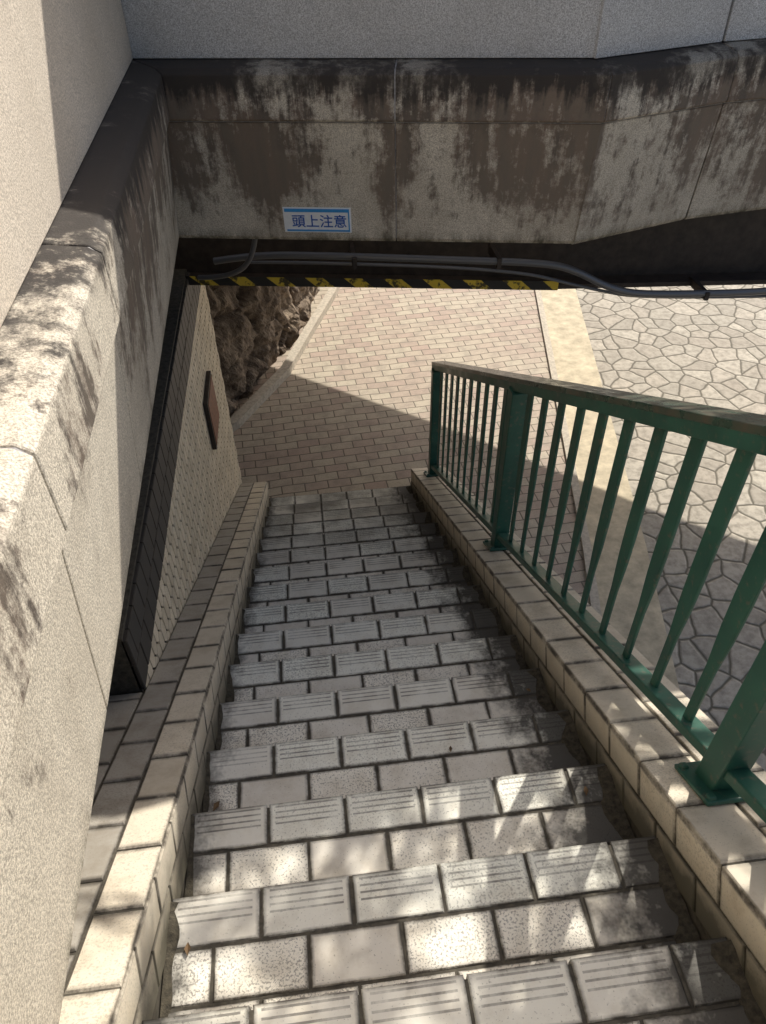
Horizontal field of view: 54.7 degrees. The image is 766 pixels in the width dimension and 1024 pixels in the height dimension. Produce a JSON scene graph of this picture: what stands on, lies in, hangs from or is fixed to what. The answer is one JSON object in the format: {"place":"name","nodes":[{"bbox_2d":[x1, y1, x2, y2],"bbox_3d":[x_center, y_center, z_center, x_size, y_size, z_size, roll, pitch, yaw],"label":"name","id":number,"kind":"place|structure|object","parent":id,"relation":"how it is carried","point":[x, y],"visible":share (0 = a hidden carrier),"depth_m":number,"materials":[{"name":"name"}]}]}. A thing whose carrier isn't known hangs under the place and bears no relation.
{"place":"outdoors","nodes":[
{"label":"outdoors","id":0,"kind":"place"},
{"bbox_2d":[231,287,589,603],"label":"brick pavement","id":1,"kind":"structure","parent":0,"point":[344,406],"depth_m":7.90,"materials":[{"name":"beige brick"}]},
{"bbox_2d":[109,269,241,695],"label":"wall","id":2,"kind":"structure","parent":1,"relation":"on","point":[124,680],"depth_m":3.13,"materials":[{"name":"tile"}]},
{"bbox_2d":[145,285,241,690],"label":"hexagon tiles","id":3,"kind":"object","parent":2,"relation":"attached to","point":[214,480],"visible":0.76,"depth_m":4.25,"materials":[{"name":"beige tile"}]},
{"bbox_2d":[203,371,218,449],"bbox_3d":[-1.141,-0.681,4.934,0.032,0.360,0.400,-5,42,-5],"label":"notice plaque","id":4,"kind":"object","parent":3,"relation":"attached to","point":[210,406],"visible":1,"depth_m":4.85,"materials":[{"name":"metal"}]},
{"bbox_2d":[205,285,318,417],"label":"rock retaining wall","id":5,"kind":"structure","parent":1,"relation":"on","point":[256,329],"depth_m":7.71,"materials":[{"name":"brown stone"}]},
{"bbox_2d":[576,284,765,770],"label":"flagstone pavement","id":6,"kind":"structure","parent":0,"point":[710,352],"depth_m":7.43,"materials":[{"name":"beige stone"}]},
{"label":"ground","id":7,"kind":"structure","parent":0,"visible":0},
{"bbox_2d":[59,482,268,1023],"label":"tiled curb","id":8,"kind":"structure","parent":7,"relation":"on","point":[159,738],"depth_m":2.07,"materials":[{"name":"tile"}]},
{"bbox_2d":[0,0,765,1023],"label":"concrete road bridge","id":9,"kind":"structure","parent":7,"relation":"on","point":[148,148],"depth_m":3.19,"materials":[{"name":"concrete"}]},
{"bbox_2d":[121,271,200,688],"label":"black trim","id":10,"kind":"structure","parent":9,"relation":"attached to","point":[138,631],"depth_m":3.14,"materials":[{"name":"metal"}]},
{"bbox_2d":[282,207,351,232],"bbox_3d":[-0.328,-1.461,3.703,0.340,0.128,0.019,2,42,4],"label":"overhead warning sign","id":11,"kind":"object","parent":9,"relation":"attached to","point":[317,219],"visible":1,"depth_m":3.70,"materials":[{"name":"white plastic"}]},
{"bbox_2d":[197,239,765,300],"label":"conduit pipe","id":12,"kind":"object","parent":9,"relation":"attached to","point":[700,291],"visible":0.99,"depth_m":4.22,"materials":[{"name":"grey metal"}]},
{"bbox_2d":[230,287,601,615],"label":"kerb stones","id":13,"kind":"object","parent":7,"relation":"on","point":[243,414],"visible":0.36,"depth_m":8.05,"materials":[{"name":"beige concrete"}]},
{"bbox_2d":[142,485,765,1023],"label":"stone tile staircase","id":14,"kind":"structure","parent":7,"relation":"on","point":[366,847],"depth_m":2.13,"materials":[{"name":"tile"}]},
{"bbox_2d":[411,466,765,1017],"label":"tiled curb","id":15,"kind":"structure","parent":7,"relation":"on","point":[634,740],"depth_m":2.17,"materials":[{"name":"tile"}]},
{"bbox_2d":[423,361,765,822],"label":"green metal railing","id":16,"kind":"object","parent":15,"relation":"on","point":[730,752],"visible":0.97,"depth_m":2.20,"materials":[{"name":"metal"}]},
{"bbox_2d":[541,289,679,689],"bbox_3d":[2.571,-4.250,11.196,0.889,0.001,19.045,4,43,5],"label":"gutter strip","id":17,"kind":"object","parent":7,"relation":"on","point":[574,358],"visible":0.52,"depth_m":6.72,"materials":[{"name":"beige concrete"}]}
]}

